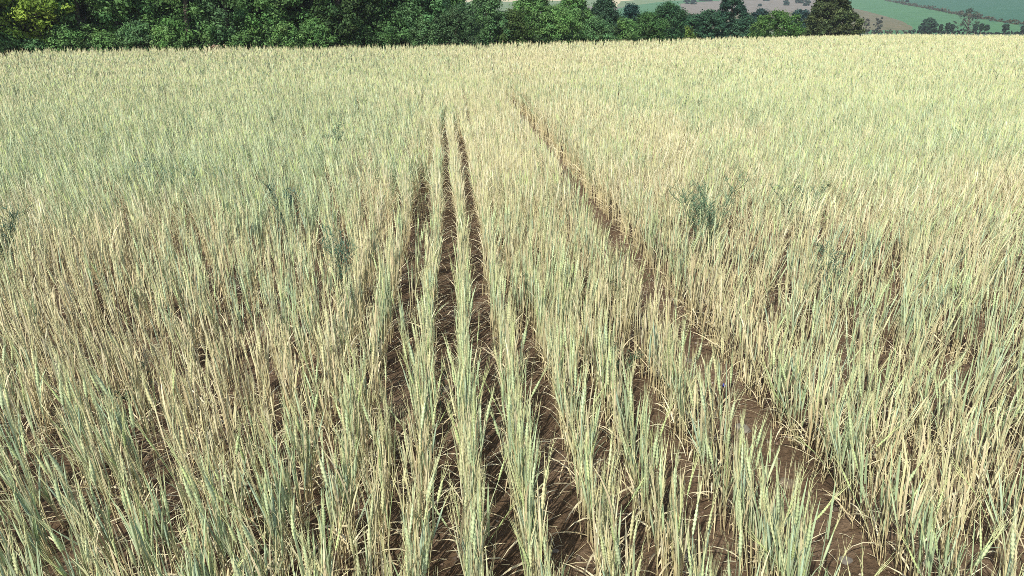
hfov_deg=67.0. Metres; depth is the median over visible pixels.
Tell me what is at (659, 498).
barley plant
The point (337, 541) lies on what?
barley plant
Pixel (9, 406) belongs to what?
barley plant
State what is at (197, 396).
barley plant
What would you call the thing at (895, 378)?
barley plant
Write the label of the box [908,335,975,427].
barley plant
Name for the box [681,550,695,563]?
stone
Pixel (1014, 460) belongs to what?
barley plant
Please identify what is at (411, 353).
barley plant
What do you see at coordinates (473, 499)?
barley plant
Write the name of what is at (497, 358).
barley plant
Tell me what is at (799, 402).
barley plant
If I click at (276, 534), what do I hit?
barley plant
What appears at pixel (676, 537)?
barley plant
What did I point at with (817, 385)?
barley plant
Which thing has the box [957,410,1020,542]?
barley plant
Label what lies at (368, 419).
barley plant
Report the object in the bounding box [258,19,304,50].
bush
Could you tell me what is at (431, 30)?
bush
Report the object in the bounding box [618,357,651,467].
barley plant
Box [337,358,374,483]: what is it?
barley plant
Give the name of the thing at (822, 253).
wiry weed
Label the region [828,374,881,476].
barley plant
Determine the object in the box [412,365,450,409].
wiry weed
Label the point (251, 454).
barley plant
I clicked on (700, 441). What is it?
barley plant
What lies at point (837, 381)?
barley plant
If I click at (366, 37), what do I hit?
bush
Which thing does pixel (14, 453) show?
barley plant
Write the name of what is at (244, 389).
barley plant
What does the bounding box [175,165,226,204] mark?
wiry weed
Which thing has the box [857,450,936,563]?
barley plant
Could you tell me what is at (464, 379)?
barley plant
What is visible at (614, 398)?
barley plant
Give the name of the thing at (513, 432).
barley plant
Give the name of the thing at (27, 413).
barley plant
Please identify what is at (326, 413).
barley plant
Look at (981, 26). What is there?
round tree
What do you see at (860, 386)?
barley plant
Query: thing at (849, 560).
stone
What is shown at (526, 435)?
barley plant
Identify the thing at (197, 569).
barley plant
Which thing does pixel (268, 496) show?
barley plant
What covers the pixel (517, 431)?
barley plant
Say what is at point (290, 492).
barley plant
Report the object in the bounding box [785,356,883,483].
barley plant
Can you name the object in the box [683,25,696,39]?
bush
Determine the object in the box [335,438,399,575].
barley plant
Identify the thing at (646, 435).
barley plant
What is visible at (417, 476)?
barley plant
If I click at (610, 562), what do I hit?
barley plant
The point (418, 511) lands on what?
barley plant
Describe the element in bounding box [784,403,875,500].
barley plant
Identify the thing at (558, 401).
barley plant
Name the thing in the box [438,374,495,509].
barley plant
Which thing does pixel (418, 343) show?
barley plant
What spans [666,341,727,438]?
barley plant
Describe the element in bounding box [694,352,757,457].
barley plant
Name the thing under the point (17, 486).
barley plant
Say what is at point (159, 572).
barley plant
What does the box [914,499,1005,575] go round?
barley plant
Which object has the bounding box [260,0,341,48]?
broadleaf tree
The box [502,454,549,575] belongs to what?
barley plant
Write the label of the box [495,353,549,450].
barley plant
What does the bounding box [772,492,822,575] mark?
barley plant
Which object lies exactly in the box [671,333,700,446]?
barley plant
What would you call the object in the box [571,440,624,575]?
barley plant
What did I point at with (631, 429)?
barley plant
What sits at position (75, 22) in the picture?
broadleaf tree
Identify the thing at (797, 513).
barley plant
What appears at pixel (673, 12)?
broadleaf tree
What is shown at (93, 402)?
barley plant
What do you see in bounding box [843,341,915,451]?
barley plant
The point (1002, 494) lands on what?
barley plant
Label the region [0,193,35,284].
wiry weed
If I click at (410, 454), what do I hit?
barley plant
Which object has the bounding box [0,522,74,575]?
barley plant
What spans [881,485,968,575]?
barley plant
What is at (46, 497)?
barley plant
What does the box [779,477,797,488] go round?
stone
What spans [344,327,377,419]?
barley plant
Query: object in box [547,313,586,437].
barley plant
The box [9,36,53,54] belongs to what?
bush
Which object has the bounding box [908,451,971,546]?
barley plant
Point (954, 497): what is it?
barley plant
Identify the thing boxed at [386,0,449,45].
broadleaf tree
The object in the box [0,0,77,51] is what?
broadleaf tree
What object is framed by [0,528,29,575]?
barley plant
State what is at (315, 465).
barley plant
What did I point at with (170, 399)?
barley plant
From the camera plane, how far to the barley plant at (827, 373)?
3.07 m
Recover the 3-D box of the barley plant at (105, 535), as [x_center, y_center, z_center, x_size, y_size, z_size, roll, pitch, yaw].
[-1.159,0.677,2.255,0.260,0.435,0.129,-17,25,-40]
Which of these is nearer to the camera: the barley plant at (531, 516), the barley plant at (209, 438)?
the barley plant at (531, 516)
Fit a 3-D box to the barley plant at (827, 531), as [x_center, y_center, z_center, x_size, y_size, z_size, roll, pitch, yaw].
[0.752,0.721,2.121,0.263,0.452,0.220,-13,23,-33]
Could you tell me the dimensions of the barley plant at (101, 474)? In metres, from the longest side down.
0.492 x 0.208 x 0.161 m
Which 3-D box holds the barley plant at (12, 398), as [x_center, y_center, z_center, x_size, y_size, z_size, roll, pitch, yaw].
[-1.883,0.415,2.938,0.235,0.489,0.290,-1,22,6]
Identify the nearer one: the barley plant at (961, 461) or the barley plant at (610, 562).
the barley plant at (610, 562)
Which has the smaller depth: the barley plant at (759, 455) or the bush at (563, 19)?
the barley plant at (759, 455)
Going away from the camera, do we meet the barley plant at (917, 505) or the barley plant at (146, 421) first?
the barley plant at (917, 505)
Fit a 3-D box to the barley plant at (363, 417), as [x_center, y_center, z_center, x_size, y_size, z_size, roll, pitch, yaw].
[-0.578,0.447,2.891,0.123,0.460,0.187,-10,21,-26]
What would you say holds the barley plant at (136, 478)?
on the ground
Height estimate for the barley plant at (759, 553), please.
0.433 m
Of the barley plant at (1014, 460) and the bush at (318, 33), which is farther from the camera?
the bush at (318, 33)
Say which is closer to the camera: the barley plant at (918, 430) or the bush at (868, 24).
the barley plant at (918, 430)
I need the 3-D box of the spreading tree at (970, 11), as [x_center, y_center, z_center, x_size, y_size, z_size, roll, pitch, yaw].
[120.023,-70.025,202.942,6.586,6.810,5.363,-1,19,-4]
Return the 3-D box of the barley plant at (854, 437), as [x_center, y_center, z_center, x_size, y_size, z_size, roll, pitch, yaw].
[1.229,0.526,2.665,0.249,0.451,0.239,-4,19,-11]
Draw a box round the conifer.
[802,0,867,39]
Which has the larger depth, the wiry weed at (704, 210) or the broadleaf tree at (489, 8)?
the broadleaf tree at (489, 8)
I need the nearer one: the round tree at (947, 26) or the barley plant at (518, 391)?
the barley plant at (518, 391)
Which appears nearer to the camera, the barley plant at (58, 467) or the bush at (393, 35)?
the barley plant at (58, 467)
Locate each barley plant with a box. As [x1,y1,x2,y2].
[0,326,34,427]
[0,359,61,457]
[0,365,53,508]
[0,366,24,440]
[0,370,55,463]
[0,408,55,553]
[0,427,26,499]
[0,428,52,548]
[0,442,103,575]
[0,465,100,575]
[0,519,18,575]
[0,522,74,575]
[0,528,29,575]
[1,338,67,440]
[1,359,60,438]
[4,340,56,481]
[9,411,77,530]
[19,422,116,559]
[21,438,131,574]
[23,326,62,435]
[28,351,100,478]
[31,512,89,575]
[35,454,141,575]
[36,391,116,500]
[39,392,121,530]
[41,354,95,457]
[46,328,98,442]
[49,350,115,494]
[51,309,109,425]
[56,397,147,522]
[61,383,104,462]
[63,495,99,575]
[65,321,108,440]
[66,459,172,575]
[76,358,141,466]
[78,346,167,476]
[79,381,150,496]
[81,329,140,444]
[85,387,173,542]
[85,498,192,575]
[89,358,170,488]
[95,386,156,541]
[96,427,184,546]
[103,450,189,575]
[106,448,199,575]
[119,348,163,459]
[120,355,161,435]
[125,452,201,575]
[129,396,203,547]
[134,361,181,450]
[138,347,208,485]
[138,521,258,575]
[144,323,188,423]
[144,354,214,473]
[150,320,223,450]
[150,402,230,550]
[157,340,221,460]
[158,419,228,575]
[163,391,228,525]
[169,334,219,437]
[173,432,257,575]
[174,497,205,575]
[175,499,220,575]
[176,328,236,422]
[178,472,235,575]
[183,415,261,545]
[185,378,240,494]
[189,428,293,569]
[192,367,261,469]
[193,364,243,481]
[197,331,266,454]
[199,437,249,575]
[205,434,280,548]
[206,420,286,537]
[214,529,316,575]
[216,494,290,575]
[221,497,278,575]
[222,326,281,436]
[222,377,280,505]
[230,334,278,432]
[239,469,300,575]
[240,392,277,500]
[243,374,289,458]
[244,441,301,575]
[244,446,305,571]
[245,361,297,473]
[247,423,311,551]
[252,401,303,529]
[259,421,318,538]
[260,375,327,484]
[265,307,305,432]
[267,399,322,499]
[270,475,349,575]
[272,354,308,444]
[277,383,342,513]
[278,382,320,492]
[283,482,336,575]
[288,318,334,443]
[288,349,319,465]
[288,518,335,575]
[298,495,412,575]
[298,500,348,575]
[299,354,343,456]
[305,433,369,536]
[307,325,351,430]
[311,435,388,567]
[317,413,356,560]
[318,331,383,439]
[322,382,373,535]
[325,383,395,490]
[328,374,373,513]
[332,371,371,491]
[334,350,370,464]
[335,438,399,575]
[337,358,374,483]
[338,360,391,456]
[343,356,375,460]
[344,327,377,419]
[344,328,383,439]
[345,468,379,575]
[352,421,401,539]
[354,410,458,521]
[354,412,430,574]
[355,405,407,552]
[357,393,412,490]
[358,363,393,426]
[368,374,398,504]
[372,346,407,466]
[375,440,451,575]
[376,353,454,460]
[378,454,428,571]
[382,414,447,551]
[383,497,435,575]
[387,380,451,506]
[391,349,436,466]
[391,520,433,575]
[394,372,449,522]
[395,308,442,444]
[395,345,444,474]
[397,341,435,444]
[401,465,434,575]
[402,327,433,452]
[412,313,445,417]
[413,440,449,572]
[420,429,525,560]
[431,354,486,498]
[432,368,500,499]
[434,344,491,442]
[435,447,492,548]
[436,320,485,433]
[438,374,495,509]
[440,319,481,428]
[440,344,485,455]
[441,456,482,575]
[442,331,502,422]
[443,329,473,452]
[443,394,492,553]
[444,397,482,534]
[446,415,506,519]
[447,464,485,575]
[453,375,497,479]
[454,440,495,574]
[456,353,497,480]
[462,472,483,575]
[472,344,556,451]
[482,313,529,409]
[490,307,530,435]
[490,326,526,432]
[490,405,549,510]
[491,327,529,421]
[491,343,545,490]
[491,399,555,525]
[494,366,542,508]
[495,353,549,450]
[501,418,541,558]
[501,427,539,575]
[502,367,524,478]
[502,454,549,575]
[508,395,557,530]
[509,447,550,575]
[510,514,555,575]
[511,393,548,499]
[512,501,554,575]
[524,426,555,575]
[537,307,578,429]
[541,366,605,497]
[545,357,601,493]
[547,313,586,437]
[549,314,585,454]
[549,435,621,542]
[550,345,604,483]
[550,363,610,444]
[560,417,624,575]
[565,394,603,521]
[568,354,600,517]
[569,432,623,544]
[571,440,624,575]
[577,444,658,567]
[587,301,630,432]
[587,418,628,575]
[588,319,636,450]
[595,334,639,441]
[595,358,654,506]
[595,491,638,575]
[595,515,625,575]
[602,496,645,575]
[608,340,631,459]
[610,396,640,496]
[613,391,652,534]
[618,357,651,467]
[624,476,718,575]
[626,426,703,551]
[631,412,690,539]
[640,381,679,531]
[646,445,691,570]
[651,311,698,431]
[651,354,706,455]
[654,326,709,424]
[656,430,699,575]
[657,433,709,575]
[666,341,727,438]
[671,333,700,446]
[676,363,729,478]
[676,385,740,491]
[679,362,721,464]
[683,365,715,501]
[685,466,720,575]
[690,400,768,539]
[692,342,756,466]
[693,412,761,538]
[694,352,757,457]
[704,434,760,534]
[711,438,768,575]
[719,412,789,539]
[723,498,771,575]
[733,406,764,566]
[740,335,822,441]
[742,446,824,575]
[742,470,844,575]
[752,462,788,575]
[754,447,845,575]
[755,329,813,428]
[756,443,787,575]
[763,469,807,575]
[765,343,833,449]
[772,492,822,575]
[773,346,831,444]
[780,339,837,461]
[781,459,820,575]
[782,317,844,431]
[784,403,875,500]
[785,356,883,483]
[795,534,898,575]
[798,363,848,472]
[803,352,866,445]
[818,336,873,449]
[819,370,885,463]
[819,373,895,518]
[825,421,927,538]
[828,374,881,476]
[829,377,914,495]
[830,413,935,565]
[838,344,895,455]
[841,368,931,486]
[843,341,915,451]
[844,313,897,413]
[855,340,915,441]
[856,366,925,491]
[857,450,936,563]
[865,324,943,425]
[871,441,942,575]
[872,379,960,476]
[876,365,934,454]
[877,398,954,519]
[881,328,938,433]
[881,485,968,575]
[882,343,943,445]
[882,345,962,439]
[884,444,960,575]
[890,382,981,528]
[892,500,1015,575]
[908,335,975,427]
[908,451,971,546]
[909,357,974,457]
[909,360,999,467]
[914,466,982,575]
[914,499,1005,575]
[915,440,983,575]
[919,338,996,435]
[920,375,993,523]
[929,354,999,461]
[942,432,1023,566]
[946,378,1023,501]
[952,374,1015,482]
[954,309,1023,425]
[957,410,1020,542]
[966,377,1023,474]
[966,398,1023,522]
[969,374,1023,468]
[1006,498,1023,575]
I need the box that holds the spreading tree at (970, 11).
[953,8,979,34]
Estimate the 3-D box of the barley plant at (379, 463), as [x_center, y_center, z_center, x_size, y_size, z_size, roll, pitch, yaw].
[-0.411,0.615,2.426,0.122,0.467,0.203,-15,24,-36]
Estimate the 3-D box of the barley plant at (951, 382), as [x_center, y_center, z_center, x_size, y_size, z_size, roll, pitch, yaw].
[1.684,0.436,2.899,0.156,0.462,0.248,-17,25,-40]
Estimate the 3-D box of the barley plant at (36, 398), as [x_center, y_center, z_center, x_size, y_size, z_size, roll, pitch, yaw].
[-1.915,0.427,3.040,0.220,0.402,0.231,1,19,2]
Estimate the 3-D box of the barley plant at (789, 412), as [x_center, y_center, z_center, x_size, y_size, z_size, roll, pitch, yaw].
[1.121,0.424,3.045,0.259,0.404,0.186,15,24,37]
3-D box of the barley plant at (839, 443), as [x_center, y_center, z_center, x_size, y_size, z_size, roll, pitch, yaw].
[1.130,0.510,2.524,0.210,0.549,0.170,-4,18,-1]
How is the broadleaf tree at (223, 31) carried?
on the ground
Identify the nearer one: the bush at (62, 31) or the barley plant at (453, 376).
the barley plant at (453, 376)
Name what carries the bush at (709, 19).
on the ground
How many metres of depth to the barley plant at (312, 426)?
2.71 m
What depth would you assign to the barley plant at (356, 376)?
3.05 m
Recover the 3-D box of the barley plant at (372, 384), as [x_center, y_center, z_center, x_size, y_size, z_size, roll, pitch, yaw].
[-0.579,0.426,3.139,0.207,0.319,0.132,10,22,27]
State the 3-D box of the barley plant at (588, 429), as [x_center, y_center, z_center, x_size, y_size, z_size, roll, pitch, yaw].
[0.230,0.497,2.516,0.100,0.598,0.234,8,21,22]
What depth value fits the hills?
358.54 m
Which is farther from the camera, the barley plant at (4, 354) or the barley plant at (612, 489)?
the barley plant at (4, 354)
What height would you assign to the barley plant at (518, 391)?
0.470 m
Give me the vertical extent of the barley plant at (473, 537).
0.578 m
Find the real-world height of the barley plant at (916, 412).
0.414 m
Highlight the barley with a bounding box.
[0,33,1023,575]
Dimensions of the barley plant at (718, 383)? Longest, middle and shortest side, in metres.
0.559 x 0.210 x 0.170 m
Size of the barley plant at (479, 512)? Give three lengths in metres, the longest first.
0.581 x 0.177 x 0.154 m
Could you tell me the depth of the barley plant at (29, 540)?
2.19 m
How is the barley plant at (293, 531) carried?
on the ground
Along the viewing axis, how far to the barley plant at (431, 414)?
2.92 m
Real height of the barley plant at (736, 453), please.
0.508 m
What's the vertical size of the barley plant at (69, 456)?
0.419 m
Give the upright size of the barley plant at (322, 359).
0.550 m
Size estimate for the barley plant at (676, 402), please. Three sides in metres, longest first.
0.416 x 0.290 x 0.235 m
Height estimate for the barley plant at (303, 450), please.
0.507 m
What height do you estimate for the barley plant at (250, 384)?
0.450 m
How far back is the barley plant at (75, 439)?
2.55 m
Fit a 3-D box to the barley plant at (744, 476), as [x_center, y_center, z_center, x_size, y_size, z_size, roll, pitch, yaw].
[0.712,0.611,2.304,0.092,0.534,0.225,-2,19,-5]
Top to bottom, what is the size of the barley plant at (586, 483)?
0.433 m
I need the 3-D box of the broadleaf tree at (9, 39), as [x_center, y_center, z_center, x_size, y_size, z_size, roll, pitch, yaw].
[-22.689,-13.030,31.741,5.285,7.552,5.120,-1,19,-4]
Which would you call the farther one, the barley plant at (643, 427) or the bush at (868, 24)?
the bush at (868, 24)
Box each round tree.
[938,24,943,34]
[945,22,950,34]
[949,24,955,33]
[972,23,978,33]
[978,23,984,33]
[982,24,989,34]
[1001,24,1009,34]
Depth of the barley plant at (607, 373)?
3.05 m
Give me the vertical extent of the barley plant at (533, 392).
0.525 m
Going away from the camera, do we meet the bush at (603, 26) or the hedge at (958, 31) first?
the bush at (603, 26)
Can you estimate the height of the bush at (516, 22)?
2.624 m
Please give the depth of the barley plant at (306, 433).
2.66 m
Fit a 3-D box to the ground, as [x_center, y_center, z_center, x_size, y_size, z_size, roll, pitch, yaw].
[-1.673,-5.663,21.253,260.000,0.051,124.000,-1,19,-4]
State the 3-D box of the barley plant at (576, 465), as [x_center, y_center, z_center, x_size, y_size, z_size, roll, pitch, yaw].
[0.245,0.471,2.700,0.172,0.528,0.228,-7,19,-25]
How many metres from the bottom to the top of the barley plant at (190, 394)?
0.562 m
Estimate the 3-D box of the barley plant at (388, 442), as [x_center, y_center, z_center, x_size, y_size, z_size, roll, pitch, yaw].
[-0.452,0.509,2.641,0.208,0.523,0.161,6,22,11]
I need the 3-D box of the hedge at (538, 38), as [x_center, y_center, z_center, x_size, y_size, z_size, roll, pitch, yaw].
[-3.505,-12.973,41.268,51.665,1.156,4.337,-12,23,-32]
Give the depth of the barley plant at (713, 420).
2.75 m
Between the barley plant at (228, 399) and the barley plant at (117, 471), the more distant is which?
the barley plant at (228, 399)
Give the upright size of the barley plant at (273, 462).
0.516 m
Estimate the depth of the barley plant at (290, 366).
3.06 m
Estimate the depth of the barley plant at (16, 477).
2.38 m
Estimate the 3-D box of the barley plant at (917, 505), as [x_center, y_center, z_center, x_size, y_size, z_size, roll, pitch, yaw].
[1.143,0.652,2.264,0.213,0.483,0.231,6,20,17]
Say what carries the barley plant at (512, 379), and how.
on the ground
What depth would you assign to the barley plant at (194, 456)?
2.57 m
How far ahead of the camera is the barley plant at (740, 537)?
1.96 m
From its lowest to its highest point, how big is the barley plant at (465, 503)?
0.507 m
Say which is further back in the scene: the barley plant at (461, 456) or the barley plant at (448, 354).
the barley plant at (448, 354)
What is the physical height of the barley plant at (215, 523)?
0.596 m
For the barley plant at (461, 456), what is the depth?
2.32 m
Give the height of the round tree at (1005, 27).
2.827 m
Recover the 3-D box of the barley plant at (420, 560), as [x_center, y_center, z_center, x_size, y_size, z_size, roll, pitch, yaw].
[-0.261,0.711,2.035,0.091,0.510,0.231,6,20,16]
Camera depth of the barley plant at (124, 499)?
2.17 m
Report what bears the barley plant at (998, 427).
on the ground
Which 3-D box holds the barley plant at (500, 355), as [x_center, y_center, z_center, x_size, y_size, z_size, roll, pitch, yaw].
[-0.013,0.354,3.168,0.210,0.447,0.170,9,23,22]
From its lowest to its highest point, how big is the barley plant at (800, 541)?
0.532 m
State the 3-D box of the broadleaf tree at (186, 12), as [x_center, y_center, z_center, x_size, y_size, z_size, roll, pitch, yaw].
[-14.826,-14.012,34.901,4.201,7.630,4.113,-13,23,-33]
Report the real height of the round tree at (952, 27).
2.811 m
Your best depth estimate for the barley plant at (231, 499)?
2.39 m
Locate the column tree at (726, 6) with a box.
[714,0,751,39]
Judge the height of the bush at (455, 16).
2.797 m
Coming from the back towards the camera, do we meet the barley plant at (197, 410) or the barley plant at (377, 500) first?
the barley plant at (197, 410)
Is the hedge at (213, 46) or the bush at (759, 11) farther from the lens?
the bush at (759, 11)
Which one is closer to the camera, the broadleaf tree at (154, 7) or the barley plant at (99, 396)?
the barley plant at (99, 396)
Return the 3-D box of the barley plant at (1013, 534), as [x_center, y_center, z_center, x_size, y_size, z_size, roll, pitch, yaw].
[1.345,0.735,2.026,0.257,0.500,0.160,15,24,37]
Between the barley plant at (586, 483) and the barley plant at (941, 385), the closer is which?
the barley plant at (586, 483)
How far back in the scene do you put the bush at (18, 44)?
32.23 m
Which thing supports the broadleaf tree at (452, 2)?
on the ground
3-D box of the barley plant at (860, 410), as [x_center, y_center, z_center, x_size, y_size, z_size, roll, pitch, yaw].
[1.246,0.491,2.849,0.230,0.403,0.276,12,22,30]
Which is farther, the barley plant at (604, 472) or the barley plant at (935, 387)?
the barley plant at (935, 387)
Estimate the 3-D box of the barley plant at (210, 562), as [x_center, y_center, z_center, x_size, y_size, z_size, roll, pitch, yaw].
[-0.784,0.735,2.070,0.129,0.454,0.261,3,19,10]
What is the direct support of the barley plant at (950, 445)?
on the ground
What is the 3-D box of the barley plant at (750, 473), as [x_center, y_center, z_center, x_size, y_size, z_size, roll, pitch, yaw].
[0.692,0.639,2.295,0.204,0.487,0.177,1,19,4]
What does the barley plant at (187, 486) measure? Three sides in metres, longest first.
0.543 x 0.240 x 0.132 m
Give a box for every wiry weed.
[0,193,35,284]
[95,354,151,400]
[133,159,174,208]
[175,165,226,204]
[261,178,307,244]
[317,222,361,302]
[324,117,344,151]
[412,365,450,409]
[561,243,651,315]
[603,331,642,388]
[669,170,749,262]
[769,175,830,245]
[815,238,848,323]
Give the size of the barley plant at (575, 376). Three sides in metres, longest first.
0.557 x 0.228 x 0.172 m
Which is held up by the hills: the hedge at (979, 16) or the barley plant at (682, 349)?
the hedge at (979, 16)
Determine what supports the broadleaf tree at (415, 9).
on the ground
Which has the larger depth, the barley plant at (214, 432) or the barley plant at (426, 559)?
the barley plant at (214, 432)
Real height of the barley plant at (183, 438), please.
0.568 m
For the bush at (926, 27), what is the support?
on the hills
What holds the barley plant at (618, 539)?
on the ground
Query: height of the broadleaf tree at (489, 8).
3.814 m
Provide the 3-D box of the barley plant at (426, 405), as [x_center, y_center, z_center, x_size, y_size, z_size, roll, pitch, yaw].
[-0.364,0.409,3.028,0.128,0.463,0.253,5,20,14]
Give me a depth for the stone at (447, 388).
3.53 m
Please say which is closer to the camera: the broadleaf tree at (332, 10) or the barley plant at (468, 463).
the barley plant at (468, 463)
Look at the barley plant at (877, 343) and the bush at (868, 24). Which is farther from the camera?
the bush at (868, 24)
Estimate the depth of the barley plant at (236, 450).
2.42 m
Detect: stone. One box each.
[438,386,449,391]
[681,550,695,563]
[734,423,750,432]
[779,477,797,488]
[839,556,852,564]
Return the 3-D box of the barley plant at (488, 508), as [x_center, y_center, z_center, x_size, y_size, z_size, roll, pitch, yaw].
[-0.118,0.654,2.251,0.329,0.478,0.253,2,19,6]
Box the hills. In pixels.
[465,0,1023,35]
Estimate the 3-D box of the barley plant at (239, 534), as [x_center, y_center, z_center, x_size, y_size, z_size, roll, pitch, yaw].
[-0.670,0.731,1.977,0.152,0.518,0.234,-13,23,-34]
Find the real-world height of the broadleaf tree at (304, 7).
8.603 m
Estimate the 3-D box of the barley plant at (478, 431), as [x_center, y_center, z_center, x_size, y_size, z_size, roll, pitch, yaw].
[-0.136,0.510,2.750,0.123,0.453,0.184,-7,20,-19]
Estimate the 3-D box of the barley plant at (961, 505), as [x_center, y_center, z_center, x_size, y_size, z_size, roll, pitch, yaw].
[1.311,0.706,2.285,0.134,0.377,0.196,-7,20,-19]
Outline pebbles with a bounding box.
[0,226,1023,575]
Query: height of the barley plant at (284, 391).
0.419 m
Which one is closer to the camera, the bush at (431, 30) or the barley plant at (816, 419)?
the barley plant at (816, 419)
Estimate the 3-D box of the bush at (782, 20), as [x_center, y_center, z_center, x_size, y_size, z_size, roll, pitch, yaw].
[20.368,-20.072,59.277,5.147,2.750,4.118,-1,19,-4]
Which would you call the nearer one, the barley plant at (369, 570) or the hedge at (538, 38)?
the barley plant at (369, 570)
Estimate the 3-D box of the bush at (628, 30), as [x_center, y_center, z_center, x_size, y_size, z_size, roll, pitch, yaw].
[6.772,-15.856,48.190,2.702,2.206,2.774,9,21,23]
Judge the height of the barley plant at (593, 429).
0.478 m
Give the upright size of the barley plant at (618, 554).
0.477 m
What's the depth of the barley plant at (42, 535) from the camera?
2.20 m
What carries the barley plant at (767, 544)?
on the ground
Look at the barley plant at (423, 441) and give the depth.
2.60 m
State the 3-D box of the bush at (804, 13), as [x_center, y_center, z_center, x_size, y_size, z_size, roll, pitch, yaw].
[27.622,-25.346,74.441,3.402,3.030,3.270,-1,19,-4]
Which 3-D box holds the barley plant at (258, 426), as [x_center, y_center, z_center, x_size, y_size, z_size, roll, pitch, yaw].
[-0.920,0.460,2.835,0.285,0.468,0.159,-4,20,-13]
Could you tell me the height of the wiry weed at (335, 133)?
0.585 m
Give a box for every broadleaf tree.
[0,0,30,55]
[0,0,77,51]
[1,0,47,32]
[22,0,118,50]
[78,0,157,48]
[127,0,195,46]
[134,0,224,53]
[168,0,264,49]
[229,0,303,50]
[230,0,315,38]
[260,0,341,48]
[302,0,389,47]
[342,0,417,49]
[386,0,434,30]
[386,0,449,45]
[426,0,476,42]
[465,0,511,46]
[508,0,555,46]
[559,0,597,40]
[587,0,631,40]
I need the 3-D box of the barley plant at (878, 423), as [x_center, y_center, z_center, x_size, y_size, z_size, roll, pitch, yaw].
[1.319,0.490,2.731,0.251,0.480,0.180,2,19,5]
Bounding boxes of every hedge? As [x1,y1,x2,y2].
[2,34,729,56]
[189,44,227,56]
[860,29,911,33]
[886,0,1023,24]
[908,29,1023,34]
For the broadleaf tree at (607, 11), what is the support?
on the ground
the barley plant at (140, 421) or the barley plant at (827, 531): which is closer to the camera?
the barley plant at (827, 531)
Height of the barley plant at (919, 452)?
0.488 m
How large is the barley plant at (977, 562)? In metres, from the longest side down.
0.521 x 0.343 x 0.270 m
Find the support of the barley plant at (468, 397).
on the ground
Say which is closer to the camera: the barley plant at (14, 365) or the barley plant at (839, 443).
the barley plant at (839, 443)
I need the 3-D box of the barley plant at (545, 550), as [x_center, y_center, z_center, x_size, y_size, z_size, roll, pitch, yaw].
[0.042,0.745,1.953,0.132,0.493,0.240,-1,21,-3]
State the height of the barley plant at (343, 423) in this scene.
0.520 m
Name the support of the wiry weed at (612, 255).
on the ground
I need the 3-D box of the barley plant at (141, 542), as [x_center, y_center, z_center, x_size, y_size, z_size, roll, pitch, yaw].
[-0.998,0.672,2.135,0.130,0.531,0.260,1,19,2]
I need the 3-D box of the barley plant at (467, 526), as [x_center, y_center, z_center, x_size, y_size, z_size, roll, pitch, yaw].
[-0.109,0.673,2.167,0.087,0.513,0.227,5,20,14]
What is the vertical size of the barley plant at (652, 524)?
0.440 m
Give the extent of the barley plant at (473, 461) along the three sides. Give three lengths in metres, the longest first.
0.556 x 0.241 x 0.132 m
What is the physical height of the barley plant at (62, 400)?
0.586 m
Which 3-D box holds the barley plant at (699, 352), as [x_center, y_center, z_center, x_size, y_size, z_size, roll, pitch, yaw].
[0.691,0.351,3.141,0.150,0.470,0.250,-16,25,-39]
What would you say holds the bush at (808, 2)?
on the hills
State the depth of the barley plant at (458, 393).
2.58 m
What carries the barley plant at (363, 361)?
on the ground
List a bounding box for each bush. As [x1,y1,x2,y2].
[0,35,30,55]
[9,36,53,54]
[42,24,90,52]
[76,29,127,52]
[111,18,166,52]
[140,23,190,51]
[224,30,268,50]
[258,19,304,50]
[294,16,337,49]
[336,16,378,48]
[370,24,417,49]
[400,19,448,48]
[431,2,485,48]
[492,5,538,48]
[531,2,584,47]
[568,15,619,45]
[608,16,644,43]
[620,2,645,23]
[632,9,671,44]
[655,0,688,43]
[672,12,707,38]
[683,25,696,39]
[692,9,728,39]
[725,15,758,39]
[747,8,806,39]
[751,7,773,37]
[786,9,809,37]
[803,0,810,5]
[863,18,870,33]
[872,17,882,33]
[918,17,938,34]
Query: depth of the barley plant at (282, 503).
2.27 m
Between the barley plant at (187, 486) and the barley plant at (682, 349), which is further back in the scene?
the barley plant at (682, 349)
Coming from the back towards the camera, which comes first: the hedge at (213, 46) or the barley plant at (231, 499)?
the hedge at (213, 46)
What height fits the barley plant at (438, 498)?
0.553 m
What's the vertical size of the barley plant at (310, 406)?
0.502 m
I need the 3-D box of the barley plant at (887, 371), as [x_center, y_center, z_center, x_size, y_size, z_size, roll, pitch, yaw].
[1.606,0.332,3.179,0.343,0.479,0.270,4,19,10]
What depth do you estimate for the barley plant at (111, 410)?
2.62 m
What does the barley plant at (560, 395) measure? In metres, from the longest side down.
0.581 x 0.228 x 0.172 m
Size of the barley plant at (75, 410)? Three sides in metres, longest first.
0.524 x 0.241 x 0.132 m
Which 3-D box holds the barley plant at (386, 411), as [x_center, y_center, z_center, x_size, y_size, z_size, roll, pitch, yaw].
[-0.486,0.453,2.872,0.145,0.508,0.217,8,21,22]
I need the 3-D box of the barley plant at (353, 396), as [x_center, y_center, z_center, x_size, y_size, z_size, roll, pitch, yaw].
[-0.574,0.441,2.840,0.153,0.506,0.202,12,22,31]
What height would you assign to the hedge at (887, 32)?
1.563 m
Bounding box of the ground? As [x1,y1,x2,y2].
[0,36,1023,575]
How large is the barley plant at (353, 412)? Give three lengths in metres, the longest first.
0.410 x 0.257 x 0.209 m
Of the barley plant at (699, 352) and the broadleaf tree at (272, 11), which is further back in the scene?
the broadleaf tree at (272, 11)
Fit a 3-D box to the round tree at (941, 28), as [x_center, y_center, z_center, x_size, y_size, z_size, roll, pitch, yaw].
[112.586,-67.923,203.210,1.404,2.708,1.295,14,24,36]
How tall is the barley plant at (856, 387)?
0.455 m
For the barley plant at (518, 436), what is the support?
on the ground
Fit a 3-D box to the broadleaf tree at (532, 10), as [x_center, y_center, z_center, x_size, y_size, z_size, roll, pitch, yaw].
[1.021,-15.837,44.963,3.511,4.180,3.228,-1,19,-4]

